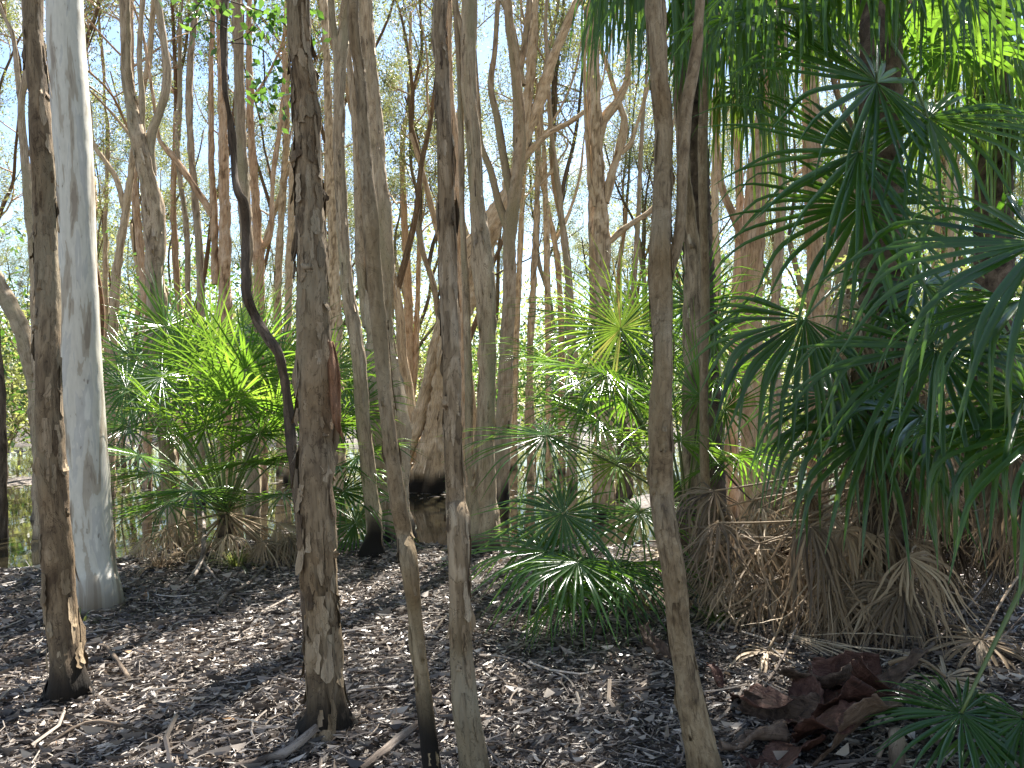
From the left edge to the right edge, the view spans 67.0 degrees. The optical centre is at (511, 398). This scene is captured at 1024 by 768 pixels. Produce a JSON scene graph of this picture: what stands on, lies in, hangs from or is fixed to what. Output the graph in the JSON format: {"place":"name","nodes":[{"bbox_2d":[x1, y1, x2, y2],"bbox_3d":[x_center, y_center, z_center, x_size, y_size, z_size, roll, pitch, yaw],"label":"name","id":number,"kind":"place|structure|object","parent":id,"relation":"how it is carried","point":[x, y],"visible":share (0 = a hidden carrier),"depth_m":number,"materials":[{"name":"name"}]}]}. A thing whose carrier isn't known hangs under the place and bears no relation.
{"place":"outdoors","nodes":[
{"label":"outdoors","id":0,"kind":"place"},
{"bbox_2d":[0,443,913,569],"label":"swamp water","id":1,"kind":"structure","parent":0,"point":[19,546],"depth_m":11.37,"materials":[{"name":"liquid"}]},
{"bbox_2d":[0,405,1023,767],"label":"ground","id":2,"kind":"structure","parent":0,"point":[274,585],"depth_m":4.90,"materials":[{"name":"brown plant"}]},
{"bbox_2d":[0,332,8,538],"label":"paperbark tree","id":3,"kind":"object","parent":2,"relation":"on","point":[4,524],"visible":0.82,"depth_m":8.96,"materials":[{"name":"brown plant"}]},
{"bbox_2d":[0,0,26,219],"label":"paperbark tree","id":4,"kind":"object","parent":2,"relation":"on","point":[12,183],"visible":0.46,"depth_m":20.93,"materials":[{"name":"green plant"}]},
{"bbox_2d":[0,232,29,404],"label":"paperbark tree","id":5,"kind":"object","parent":2,"relation":"on","point":[18,284],"visible":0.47,"depth_m":39.51,"materials":[{"name":"green plant"}]},
{"bbox_2d":[0,270,33,519],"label":"paperbark tree","id":6,"kind":"object","parent":2,"relation":"on","point":[16,317],"visible":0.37,"depth_m":10.39,"materials":[{"name":"brown plant"}]},
{"bbox_2d":[0,0,39,538],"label":"paperbark tree","id":7,"kind":"object","parent":2,"relation":"on","point":[21,88],"visible":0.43,"depth_m":8.98,"materials":[{"name":"brown plant"}]},
{"bbox_2d":[21,0,94,710],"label":"paperbark tree","id":8,"kind":"object","parent":2,"relation":"on","point":[68,678],"visible":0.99,"depth_m":3.91,"materials":[{"name":"brown plant"}]},
{"bbox_2d":[0,278,139,454],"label":"leafy shrub","id":9,"kind":"object","parent":2,"relation":"on","point":[13,417],"visible":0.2,"depth_m":18.75,"materials":[{"name":"green plant"}]},
{"bbox_2d":[0,0,157,392],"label":"paperbark tree","id":10,"kind":"object","parent":2,"relation":"on","point":[106,153],"visible":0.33,"depth_m":17.97,"materials":[{"name":"brown plant"}]},
{"bbox_2d":[45,0,125,615],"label":"gum tree","id":11,"kind":"object","parent":2,"relation":"on","point":[98,585],"visible":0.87,"depth_m":5.64,"materials":[{"name":"white plant"}]},
{"bbox_2d":[20,0,155,495],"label":"paperbark tree","id":12,"kind":"object","parent":2,"relation":"on","point":[125,197],"visible":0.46,"depth_m":12.95,"materials":[{"name":"brown plant"}]},
{"bbox_2d":[47,0,152,120],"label":"paperbark tree","id":13,"kind":"object","parent":2,"relation":"on","point":[91,27],"visible":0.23,"depth_m":16.85,"materials":[{"name":"green plant"}]},
{"bbox_2d":[93,110,139,381],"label":"paperbark tree","id":14,"kind":"object","parent":2,"relation":"on","point":[99,186],"visible":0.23,"depth_m":27.80,"materials":[{"name":"green plant"}]},
{"bbox_2d":[43,0,201,349],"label":"paperbark tree","id":15,"kind":"object","parent":2,"relation":"on","point":[101,297],"visible":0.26,"depth_m":16.93,"materials":[{"name":"green plant"}]},
{"bbox_2d":[0,0,267,488],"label":"paperbark tree","id":16,"kind":"object","parent":2,"relation":"on","point":[139,242],"visible":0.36,"depth_m":13.94,"materials":[{"name":"brown plant"}]},
{"bbox_2d":[0,220,274,472],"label":"leafy shrub","id":17,"kind":"object","parent":2,"relation":"on","point":[13,341],"visible":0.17,"depth_m":18.48,"materials":[{"name":"green plant"}]},
{"bbox_2d":[93,73,185,444],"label":"paperbark tree","id":18,"kind":"object","parent":2,"relation":"on","point":[131,274],"visible":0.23,"depth_m":26.40,"materials":[{"name":"green plant"}]},
{"bbox_2d":[88,0,193,482],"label":"paperbark tree","id":19,"kind":"object","parent":2,"relation":"on","point":[186,232],"visible":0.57,"depth_m":14.96,"materials":[{"name":"brown plant"}]},
{"bbox_2d":[93,43,207,313],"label":"paperbark tree","id":20,"kind":"object","parent":2,"relation":"on","point":[132,230],"visible":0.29,"depth_m":21.35,"materials":[{"name":"green plant"}]},
{"bbox_2d":[118,0,188,550],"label":"paperbark tree","id":21,"kind":"object","parent":2,"relation":"on","point":[143,144],"visible":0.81,"depth_m":7.77,"materials":[{"name":"brown plant"}]},
{"bbox_2d":[130,0,235,506],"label":"paperbark tree","id":22,"kind":"object","parent":2,"relation":"on","point":[221,256],"visible":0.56,"depth_m":11.56,"materials":[{"name":"brown plant"}]},
{"bbox_2d":[146,80,233,379],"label":"paperbark tree","id":23,"kind":"object","parent":2,"relation":"on","point":[166,132],"visible":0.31,"depth_m":29.49,"materials":[{"name":"green plant"}]},
{"bbox_2d":[22,259,365,573],"bbox_3d":[-2.895,0.208,7.213,3.623,3.450,2.508,0,0,21],"label":"fan palm","id":24,"kind":"object","parent":2,"relation":"on","point":[220,498],"visible":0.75,"depth_m":6.99,"materials":[{"name":"plant"}]},
{"bbox_2d":[185,0,205,504],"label":"paperbark tree","id":25,"kind":"object","parent":2,"relation":"on","point":[199,250],"visible":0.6,"depth_m":11.96,"materials":[{"name":"brown plant"}]},
{"bbox_2d":[133,0,275,462],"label":"paperbark tree","id":26,"kind":"object","parent":2,"relation":"on","point":[174,240],"visible":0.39,"depth_m":15.49,"materials":[{"name":"brown plant"}]},
{"bbox_2d":[159,0,331,659],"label":"paperbark tree","id":27,"kind":"object","parent":2,"relation":"on","point":[269,339],"visible":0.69,"depth_m":4.59,"materials":[{"name":"brown plant"}]},
{"bbox_2d":[231,0,261,515],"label":"paperbark tree","id":28,"kind":"object","parent":2,"relation":"on","point":[240,128],"visible":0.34,"depth_m":10.76,"materials":[{"name":"brown plant"}]},
{"bbox_2d":[154,0,347,467],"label":"paperbark tree","id":29,"kind":"object","parent":2,"relation":"on","point":[231,96],"visible":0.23,"depth_m":17.99,"materials":[{"name":"brown plant"}]},
{"bbox_2d":[170,0,338,492],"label":"paperbark tree","id":30,"kind":"object","parent":2,"relation":"on","point":[260,244],"visible":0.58,"depth_m":13.46,"materials":[{"name":"brown plant"}]},
{"bbox_2d":[234,724,344,767],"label":"fallen branch","id":31,"kind":"object","parent":2,"relation":"on","point":[298,742],"visible":0.56,"depth_m":3.27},
{"bbox_2d":[228,34,353,353],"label":"paperbark tree","id":32,"kind":"object","parent":2,"relation":"on","point":[286,216],"visible":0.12,"depth_m":26.85,"materials":[{"name":"green plant"}]},
{"bbox_2d":[207,0,386,482],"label":"paperbark tree","id":33,"kind":"object","parent":2,"relation":"on","point":[289,281],"visible":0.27,"depth_m":14.93,"materials":[{"name":"brown plant"}]},
{"bbox_2d":[286,0,357,746],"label":"paperbark tree","id":34,"kind":"object","parent":2,"relation":"on","point":[316,380],"visible":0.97,"depth_m":3.49,"materials":[{"name":"brown plant"}]},
{"bbox_2d":[244,0,401,222],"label":"paperbark tree","id":35,"kind":"object","parent":2,"relation":"on","point":[322,131],"visible":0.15,"depth_m":18.87,"materials":[{"name":"brown plant"}]},
{"bbox_2d":[319,0,346,508],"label":"paperbark tree","id":36,"kind":"object","parent":2,"relation":"on","point":[333,271],"visible":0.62,"depth_m":11.46,"materials":[{"name":"brown plant"}]},
{"bbox_2d":[247,317,426,555],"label":"fan palm","id":37,"kind":"object","parent":2,"relation":"on","point":[352,532],"visible":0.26,"depth_m":7.76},
{"bbox_2d":[254,0,433,472],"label":"paperbark tree","id":38,"kind":"object","parent":2,"relation":"on","point":[279,247],"visible":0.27,"depth_m":16.95,"materials":[{"name":"brown plant"}]},
{"bbox_2d":[328,0,384,559],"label":"paperbark tree","id":39,"kind":"object","parent":2,"relation":"on","point":[372,546],"visible":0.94,"depth_m":7.36,"materials":[{"name":"brown plant"}]},
{"bbox_2d":[346,0,416,541],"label":"paperbark tree","id":40,"kind":"object","parent":2,"relation":"on","point":[375,114],"visible":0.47,"depth_m":8.92,"materials":[{"name":"brown plant"}]},
{"bbox_2d":[255,58,512,330],"bbox_3d":[-4.160,-4.858,26.554,9.496,13.391,4.034,0,0,11],"label":"paperbark tree","id":41,"kind":"object","parent":2,"relation":"on","point":[351,210],"visible":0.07,"depth_m":26.30,"materials":[{"name":"green plant"}]},
{"bbox_2d":[347,0,440,767],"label":"paperbark tree","id":42,"kind":"object","parent":2,"relation":"on","point":[407,558],"visible":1,"depth_m":2.92,"materials":[{"name":"brown plant"}]},
{"bbox_2d":[350,0,469,461],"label":"paperbark tree","id":43,"kind":"object","parent":2,"relation":"on","point":[412,343],"visible":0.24,"depth_m":19.95,"materials":[{"name":"brown plant"}]},
{"bbox_2d":[314,0,542,393],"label":"paperbark tree","id":44,"kind":"object","parent":2,"relation":"on","point":[396,260],"visible":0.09,"depth_m":31.94,"materials":[{"name":"brown plant"}]},
{"bbox_2d":[317,0,555,421],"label":"paperbark tree","id":45,"kind":"object","parent":2,"relation":"on","point":[404,369],"visible":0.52,"depth_m":16.05,"materials":[{"name":"brown plant"}]},
{"bbox_2d":[353,36,559,320],"bbox_3d":[-1.632,-3.419,19.211,4.935,10.815,4.019,0,0,-24],"label":"paperbark tree","id":46,"kind":"object","parent":2,"relation":"on","point":[427,262],"visible":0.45,"depth_m":18.80,"materials":[{"name":"green plant"}]},
{"bbox_2d":[446,0,467,499],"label":"paperbark tree","id":47,"kind":"object","parent":2,"relation":"on","point":[449,44],"visible":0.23,"depth_m":10.46,"materials":[{"name":"brown plant"}]},
{"bbox_2d":[431,0,489,767],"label":"paperbark tree","id":48,"kind":"object","parent":2,"relation":"on","point":[471,742],"visible":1,"depth_m":2.87,"materials":[{"name":"brown plant"}]},
{"bbox_2d":[326,143,612,361],"bbox_3d":[-1.446,-2.887,23.917,9.211,9.710,3.913,0,0,9],"label":"paperbark tree","id":49,"kind":"object","parent":2,"relation":"on","point":[395,234],"visible":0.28,"depth_m":23.85,"materials":[{"name":"green plant"}]},
{"bbox_2d":[452,0,502,554],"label":"paperbark tree","id":50,"kind":"object","parent":2,"relation":"on","point":[482,256],"visible":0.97,"depth_m":7.85,"materials":[{"name":"plant"}]},
{"bbox_2d":[375,0,579,436],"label":"paperbark tree","id":51,"kind":"object","parent":2,"relation":"on","point":[417,152],"visible":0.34,"depth_m":15.77,"materials":[{"name":"brown plant"}]},
{"bbox_2d":[374,0,585,407],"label":"paperbark tree","id":52,"kind":"object","parent":2,"relation":"on","point":[498,243],"visible":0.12,"depth_m":26.07,"materials":[{"name":"brown plant"}]},
{"bbox_2d":[476,0,532,504],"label":"paperbark tree","id":53,"kind":"object","parent":2,"relation":"on","point":[509,217],"visible":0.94,"depth_m":11.93,"materials":[{"name":"plant"}]},
{"bbox_2d":[0,113,1023,426],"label":"treeline","id":54,"kind":"object","parent":2,"relation":"on","point":[428,245],"visible":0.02,"depth_m":41.31,"materials":[{"name":"green plant"}]},
{"bbox_2d":[409,0,615,493],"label":"paperbark tree","id":55,"kind":"object","parent":2,"relation":"on","point":[427,474],"visible":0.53,"depth_m":13.51,"materials":[{"name":"plant"}]},
{"bbox_2d":[453,0,584,472],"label":"paperbark tree","id":56,"kind":"object","parent":2,"relation":"on","point":[554,239],"visible":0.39,"depth_m":16.97,"materials":[{"name":"brown plant"}]},
{"bbox_2d":[393,266,647,458],"bbox_3d":[0.855,-1.021,20.760,8.760,5.711,6.559,0,0,-23],"label":"leafy shrub","id":57,"kind":"object","parent":2,"relation":"on","point":[555,376],"visible":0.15,"depth_m":20.20,"materials":[{"name":"green plant"}]},
{"bbox_2d":[499,0,577,488],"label":"paperbark tree","id":58,"kind":"object","parent":2,"relation":"on","point":[563,240],"visible":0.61,"depth_m":13.95,"materials":[{"name":"brown plant"}]},
{"bbox_2d":[500,1,608,468],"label":"paperbark tree","id":59,"kind":"object","parent":2,"relation":"on","point":[514,459],"visible":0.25,"depth_m":17.96,"materials":[{"name":"brown plant"}]},
{"bbox_2d":[459,0,653,477],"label":"paperbark tree","id":60,"kind":"object","parent":2,"relation":"on","point":[546,244],"visible":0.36,"depth_m":15.96,"materials":[{"name":"brown plant"}]},
{"bbox_2d":[479,0,636,476],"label":"paperbark tree","id":61,"kind":"object","parent":2,"relation":"on","point":[562,13],"visible":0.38,"depth_m":16.28,"materials":[{"name":"brown plant"}]},
{"bbox_2d":[494,115,622,420],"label":"paperbark tree","id":62,"kind":"object","parent":2,"relation":"on","point":[539,266],"visible":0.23,"depth_m":35.65,"materials":[{"name":"brown plant"}]},
{"bbox_2d":[436,467,720,653],"bbox_3d":[0.555,1.072,5.191,2.033,1.143,1.575,0,0,-36],"label":"fan palm","id":63,"kind":"object","parent":2,"relation":"on","point":[595,581],"visible":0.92,"depth_m":4.96,"materials":[{"name":"plant"}]},
{"bbox_2d":[509,0,668,479],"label":"paperbark tree","id":64,"kind":"object","parent":2,"relation":"on","point":[533,279],"visible":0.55,"depth_m":15.54,"materials":[{"name":"brown plant"}]},
{"bbox_2d":[586,27,598,508],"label":"paperbark tree","id":65,"kind":"object","parent":2,"relation":"on","point":[591,210],"visible":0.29,"depth_m":11.35,"materials":[{"name":"brown plant"}]},
{"bbox_2d":[554,211,649,295],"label":"paperbark tree","id":66,"kind":"object","parent":2,"relation":"on","point":[581,245],"visible":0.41,"depth_m":36.61,"materials":[{"name":"green plant"}]},
{"bbox_2d":[564,2,673,428],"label":"paperbark tree","id":67,"kind":"object","parent":2,"relation":"on","point":[625,216],"visible":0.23,"depth_m":27.60,"materials":[{"name":"green plant"}]},
{"bbox_2d":[553,0,700,517],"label":"paperbark tree","id":68,"kind":"object","parent":2,"relation":"on","point":[692,280],"visible":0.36,"depth_m":6.55,"materials":[{"name":"brown plant"}]},
{"bbox_2d":[579,0,674,515],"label":"paperbark tree","id":69,"kind":"object","parent":2,"relation":"on","point":[600,188],"visible":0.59,"depth_m":10.76,"materials":[{"name":"brown plant"}]},
{"bbox_2d":[626,61,647,429],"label":"paperbark tree","id":70,"kind":"object","parent":2,"relation":"on","point":[638,205],"visible":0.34,"depth_m":14.95,"materials":[{"name":"brown plant"}]},
{"bbox_2d":[436,221,843,589],"bbox_3d":[1.046,0.125,6.555,3.273,3.469,3.452,0,0,0],"label":"fan palm","id":71,"kind":"object","parent":2,"relation":"on","point":[624,326],"visible":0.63,"depth_m":6.56,"materials":[{"name":"plant"}]},
{"bbox_2d":[571,61,711,446],"bbox_3d":[4.704,-4.332,25.544,4.152,12.730,5.099,0,0,-25],"label":"paperbark tree","id":72,"kind":"object","parent":2,"relation":"on","point":[645,202],"visible":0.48,"depth_m":25.99,"materials":[{"name":"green plant"}]},
{"bbox_2d":[645,0,723,767],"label":"paperbark tree","id":73,"kind":"object","parent":2,"relation":"on","point":[698,736],"visible":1,"depth_m":2.92,"materials":[{"name":"brown plant"}]},
{"bbox_2d":[620,35,754,300],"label":"paperbark tree","id":74,"kind":"object","parent":2,"relation":"on","point":[648,228],"visible":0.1,"depth_m":24.76,"materials":[{"name":"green plant"}]},
{"bbox_2d":[564,0,842,557],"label":"fan palm","id":75,"kind":"object","parent":2,"relation":"on","point":[612,10],"visible":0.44,"depth_m":5.93,"materials":[{"name":"plant"}]},
{"bbox_2d":[698,0,714,608],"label":"sapling","id":76,"kind":"object","parent":2,"relation":"on","point":[705,287],"visible":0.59,"depth_m":5.37,"materials":[{"name":"brown plant"}]},
{"bbox_2d":[711,53,726,502],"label":"paperbark tree","id":77,"kind":"object","parent":2,"relation":"on","point":[715,202],"visible":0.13,"depth_m":11.99,"materials":[{"name":"brown plant"}]},
{"bbox_2d":[726,57,743,518],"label":"paperbark tree","id":78,"kind":"object","parent":2,"relation":"on","point":[734,494],"visible":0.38,"depth_m":10.44,"materials":[{"name":"brown plant"}]},
{"bbox_2d":[718,719,789,751],"bbox_3d":[1.041,1.464,3.375,0.324,0.120,0.099,0,0,-11],"label":"palm sheath","id":79,"kind":"object","parent":2,"relation":"on","point":[778,730],"visible":0.99,"depth_m":3.36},
{"bbox_2d":[728,683,794,708],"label":"palm sheath","id":80,"kind":"object","parent":2,"relation":"on","point":[774,698],"visible":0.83,"depth_m":3.66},
{"bbox_2d":[724,607,799,678],"bbox_3d":[1.566,1.504,4.469,0.554,0.418,0.977,0,0,40],"label":"fallen frond","id":81,"kind":"object","parent":2,"relation":"on","point":[764,658],"visible":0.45,"depth_m":4.38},
{"bbox_2d":[675,242,856,497],"bbox_3d":[5.421,-0.366,15.216,5.297,5.723,6.327,0,0,6],"label":"leafy shrub","id":82,"kind":"object","parent":2,"relation":"on","point":[794,471],"visible":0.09,"depth_m":14.47,"materials":[{"name":"green plant"}]},
{"bbox_2d":[769,37,786,499],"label":"paperbark tree","id":83,"kind":"object","parent":2,"relation":"on","point":[777,262],"visible":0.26,"depth_m":12.46,"materials":[{"name":"brown plant"}]},
{"bbox_2d":[736,690,820,724],"bbox_3d":[1.230,1.438,3.597,0.361,0.158,0.171,0,0,36],"label":"palm sheath","id":84,"kind":"object","parent":2,"relation":"on","point":[803,706],"visible":0.62,"depth_m":3.62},
{"bbox_2d":[709,0,853,528],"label":"paperbark tree","id":85,"kind":"object","parent":2,"relation":"on","point":[753,250],"visible":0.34,"depth_m":9.49,"materials":[{"name":"brown plant"}]},
{"bbox_2d":[740,734,826,767],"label":"palm sheath","id":86,"kind":"object","parent":2,"relation":"on","point":[789,757],"visible":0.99,"depth_m":3.21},
{"bbox_2d":[710,63,907,312],"bbox_3d":[8.635,-3.910,21.773,5.485,11.872,4.390,0,0,-6],"label":"paperbark tree","id":87,"kind":"object","parent":2,"relation":"on","point":[790,245],"visible":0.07,"depth_m":21.94,"materials":[{"name":"green plant"}]},
{"bbox_2d":[767,659,853,690],"bbox_3d":[1.495,1.402,3.869,0.429,0.196,0.222,0,0,-21],"label":"palm sheath","id":88,"kind":"object","parent":2,"relation":"on","point":[829,681],"visible":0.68,"depth_m":3.81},
{"bbox_2d":[801,1,830,511],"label":"paperbark tree","id":89,"kind":"object","parent":2,"relation":"on","point":[813,249],"visible":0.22,"depth_m":9.43,"materials":[{"name":"brown plant"}]},
{"bbox_2d":[790,699,856,742],"bbox_3d":[1.278,1.411,3.292,0.289,0.267,0.364,0,0,-29],"label":"palm sheath","id":90,"kind":"object","parent":2,"relation":"on","point":[831,718],"visible":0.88,"depth_m":3.25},
{"bbox_2d":[785,663,867,734],"bbox_3d":[1.455,1.383,3.631,0.454,0.259,0.304,0,0,-40],"label":"palm sheath","id":91,"kind":"object","parent":2,"relation":"on","point":[829,695],"visible":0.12,"depth_m":3.76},
{"bbox_2d":[811,675,898,718],"bbox_3d":[1.498,1.351,3.435,0.372,0.362,0.324,0,0,42],"label":"palm sheath","id":92,"kind":"object","parent":91,"relation":"on","point":[854,688],"visible":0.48,"depth_m":3.30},
{"bbox_2d":[631,0,1023,667],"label":"fan palm","id":93,"kind":"object","parent":2,"relation":"on","point":[873,538],"visible":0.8,"depth_m":4.42,"materials":[{"name":"plant"}]},
{"bbox_2d":[647,174,1023,430],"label":"leafy shrub","id":94,"kind":"object","parent":2,"relation":"on","point":[794,282],"visible":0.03,"depth_m":16.86,"materials":[{"name":"green plant"}]},
{"bbox_2d":[745,601,926,673],"bbox_3d":[1.788,1.465,4.477,0.323,0.367,1.185,0,0,-40],"label":"fallen frond","id":95,"kind":"object","parent":2,"relation":"on","point":[819,648],"visible":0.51,"depth_m":4.38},
{"bbox_2d":[811,650,881,685],"bbox_3d":[1.699,1.386,3.886,0.403,0.203,0.224,0,0,0],"label":"palm sheath","id":96,"kind":"object","parent":2,"relation":"on","point":[822,666],"visible":0.45,"depth_m":3.94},
{"bbox_2d":[789,0,911,474],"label":"paperbark tree","id":97,"kind":"object","parent":2,"relation":"on","point":[844,251],"visible":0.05,"depth_m":16.13,"materials":[{"name":"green plant"}]},
{"bbox_2d":[810,693,903,767],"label":"palm sheath","id":98,"kind":"object","parent":2,"relation":"on","point":[856,712],"visible":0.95,"depth_m":3.13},
{"bbox_2d":[836,648,928,696],"bbox_3d":[1.826,1.368,3.784,0.515,0.260,0.144,0,0,-17],"label":"palm sheath","id":99,"kind":"object","parent":2,"relation":"on","point":[898,672],"visible":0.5,"depth_m":3.81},
{"bbox_2d":[765,193,1023,605],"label":"fan palm","id":100,"kind":"object","parent":2,"relation":"on","point":[1001,427],"visible":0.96,"depth_m":3.41,"materials":[{"name":"plant"}]},
{"bbox_2d":[827,556,969,654],"bbox_3d":[2.943,1.308,5.136,2.744,0.440,0.623,0,0,-36],"label":"fallen frond","id":101,"kind":"object","parent":2,"relation":"on","point":[872,612],"visible":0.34,"depth_m":4.44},
{"bbox_2d":[829,0,1023,570],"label":"fan palm","id":102,"kind":"object","parent":2,"relation":"on","point":[996,189],"visible":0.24,"depth_m":6.74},
{"bbox_2d":[860,577,1023,767],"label":"fan palm","id":103,"kind":"object","parent":2,"relation":"on","point":[1004,750],"visible":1,"depth_m":3.02,"materials":[{"name":"plant"}]},
{"bbox_2d":[888,651,1009,709],"bbox_3d":[2.228,1.506,3.874,0.645,0.395,0.686,0,0,27],"label":"fallen frond","id":104,"kind":"object","parent":2,"relation":"on","point":[942,668],"visible":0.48,"depth_m":3.86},
{"bbox_2d":[915,571,1023,681],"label":"fallen frond","id":105,"kind":"object","parent":2,"relation":"on","point":[980,649],"visible":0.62,"depth_m":4.18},
{"bbox_2d":[0,0,1023,404],"label":"sky","id":106,"kind":"structure","parent":0,"point":[483,55],"materials":[{"name":"white"}]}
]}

